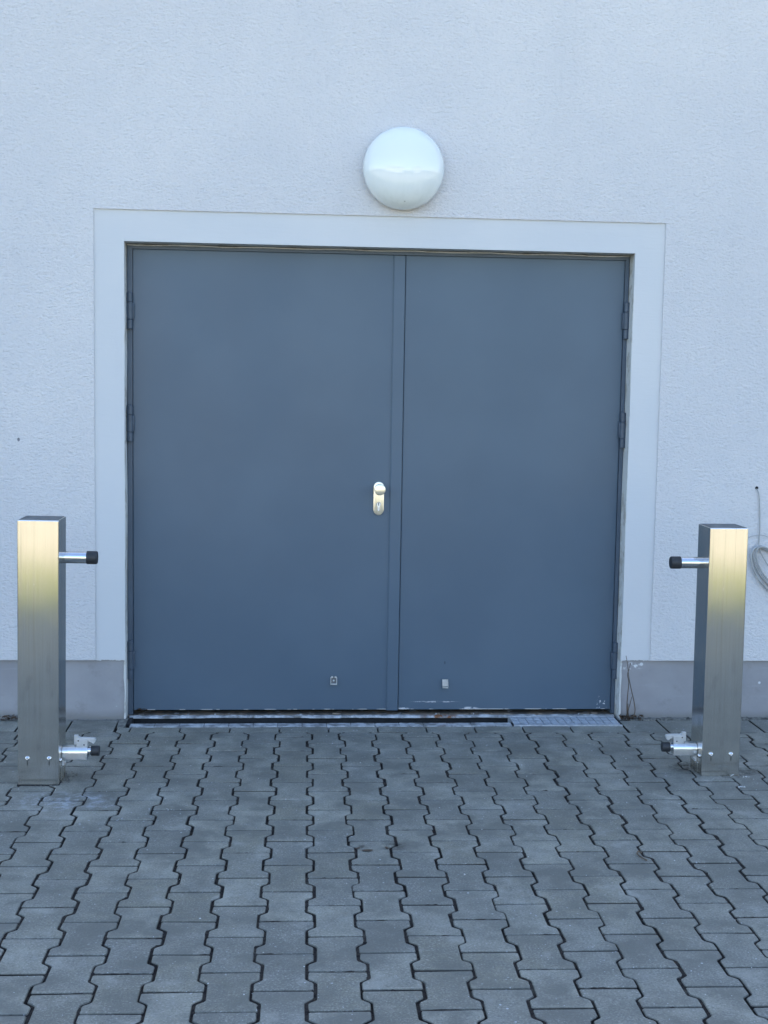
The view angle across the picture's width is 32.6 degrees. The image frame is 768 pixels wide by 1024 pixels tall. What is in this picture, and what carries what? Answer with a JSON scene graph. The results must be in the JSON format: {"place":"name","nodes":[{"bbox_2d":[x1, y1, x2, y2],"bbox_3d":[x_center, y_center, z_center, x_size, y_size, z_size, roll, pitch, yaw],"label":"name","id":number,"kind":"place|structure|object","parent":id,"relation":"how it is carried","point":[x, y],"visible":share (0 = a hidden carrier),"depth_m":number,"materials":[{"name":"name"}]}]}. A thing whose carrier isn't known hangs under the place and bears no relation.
{"place":"outdoors","nodes":[
{"label":"outdoors","id":0,"kind":"place"},
{"bbox_2d":[137,709,602,710],"bbox_3d":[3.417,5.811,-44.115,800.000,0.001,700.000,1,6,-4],"label":"ground","id":1,"kind":"structure","parent":0,"point":[354,710],"depth_m":5.90,"materials":[{"name":"concrete"}]},
{"bbox_2d":[0,0,767,720],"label":"building","id":2,"kind":"structure","parent":1,"relation":"on","point":[294,414],"depth_m":5.43,"materials":[{"name":"plaster render"},{"name":"paint"}]},
{"bbox_2d":[126,249,405,709],"bbox_3d":[-0.495,-0.112,5.475,1.142,1.919,0.115,1,6,-4],"label":"door leaf","id":3,"kind":"structure","parent":2,"relation":"in","point":[264,421],"depth_m":5.48,"materials":[{"name":"paint"}]},
{"bbox_2d":[363,126,443,209],"bbox_3d":[0.082,-1.379,5.245,0.328,0.328,0.124,1,6,-4],"label":"wall lamp","id":4,"kind":"object","parent":2,"relation":"attached to","point":[403,167],"visible":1,"depth_m":5.21,"materials":[{"name":"glass"}]},
{"bbox_2d":[398,255,629,709],"bbox_3d":[0.546,-0.105,5.570,0.946,1.918,0.082,1,6,-4],"label":"door leaf","id":5,"kind":"structure","parent":2,"relation":"in","point":[514,424],"depth_m":5.56,"materials":[{"name":"paint"}]},
{"bbox_2d":[749,486,767,589],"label":"cable","id":6,"kind":"object","parent":2,"relation":"hanging from","point":[758,546],"visible":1,"depth_m":5.56,"materials":[{"name":"grey plastic"}]},
{"bbox_2d":[0,720,767,1023],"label":"pavement","id":7,"kind":"structure","parent":0,"point":[498,986],"depth_m":3.75,"materials":[{"name":"concrete"}]},
{"bbox_2d":[0,714,17,720],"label":"leaf litter","id":8,"kind":"object","parent":7,"relation":"on","point":[11,718],"visible":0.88,"depth_m":5.39,"materials":[{"name":"brown plant"}]},
{"bbox_2d":[17,516,99,786],"bbox_3d":[-1.127,0.496,4.572,0.270,0.955,0.148,1,6,-4],"label":"bollard","id":9,"kind":"object","parent":7,"relation":"on","point":[45,751],"visible":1,"depth_m":4.51,"materials":[{"name":"metal"}]},
{"bbox_2d":[117,716,620,729],"bbox_3d":[-0.050,0.938,5.498,2.099,0.132,0.188,1,6,-4],"label":"drain channel","id":10,"kind":"object","parent":7,"relation":"in","point":[131,722],"visible":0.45,"depth_m":5.51,"materials":[{"name":"grey metal"}]},
{"bbox_2d":[508,716,622,727],"bbox_3d":[0.762,0.893,5.540,0.459,0.028,0.151,1,6,-4],"label":"drain grate","id":11,"kind":"object","parent":10,"relation":"on","point":[522,721],"visible":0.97,"depth_m":5.53,"materials":[{"name":"metal"}]},
{"bbox_2d":[9,762,750,786],"bbox_3d":[0.019,0.947,4.748,2.652,0.007,0.225,0,6,-5],"label":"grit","id":12,"kind":"object","parent":7,"relation":"on","point":[741,773],"visible":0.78,"depth_m":4.69,"materials":[{"name":"grey gravel"}]},
{"bbox_2d":[0,720,767,1023],"bbox_3d":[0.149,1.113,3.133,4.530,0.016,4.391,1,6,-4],"label":"joint fill","id":13,"kind":"object","parent":7,"relation":"in","point":[163,938],"visible":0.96,"depth_m":3.63,"materials":[{"name":"soil"}]},
{"bbox_2d":[17,717,767,720],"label":"grit","id":14,"kind":"object","parent":13,"relation":"on","point":[688,718],"visible":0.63,"depth_m":5.61,"materials":[{"name":"grey gravel"}]},
{"bbox_2d":[625,656,634,720],"bbox_3d":[1.046,0.749,5.573,0.048,0.281,0.016,1,6,-4],"label":"dry plant","id":15,"kind":"object","parent":13,"relation":"on","point":[627,710],"visible":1,"depth_m":5.57,"materials":[{"name":"brown plant"}]},
{"bbox_2d":[34,738,756,994],"bbox_3d":[0.116,1.018,4.034,3.289,0.004,2.494,1,6,-4],"label":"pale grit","id":16,"kind":"object","parent":7,"relation":"on","point":[365,902],"visible":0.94,"depth_m":3.93,"materials":[{"name":"grey gravel"}]},
{"bbox_2d":[619,714,643,719],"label":"leaf litter","id":17,"kind":"object","parent":7,"relation":"on","point":[622,716],"visible":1,"depth_m":5.58,"materials":[{"name":"brown plant"}]},
{"bbox_2d":[661,524,747,775],"bbox_3d":[1.163,0.525,4.804,0.270,0.955,0.148,0,6,-4],"label":"bollard","id":18,"kind":"object","parent":7,"relation":"on","point":[712,747],"visible":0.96,"depth_m":4.75,"materials":[{"name":"metal"}]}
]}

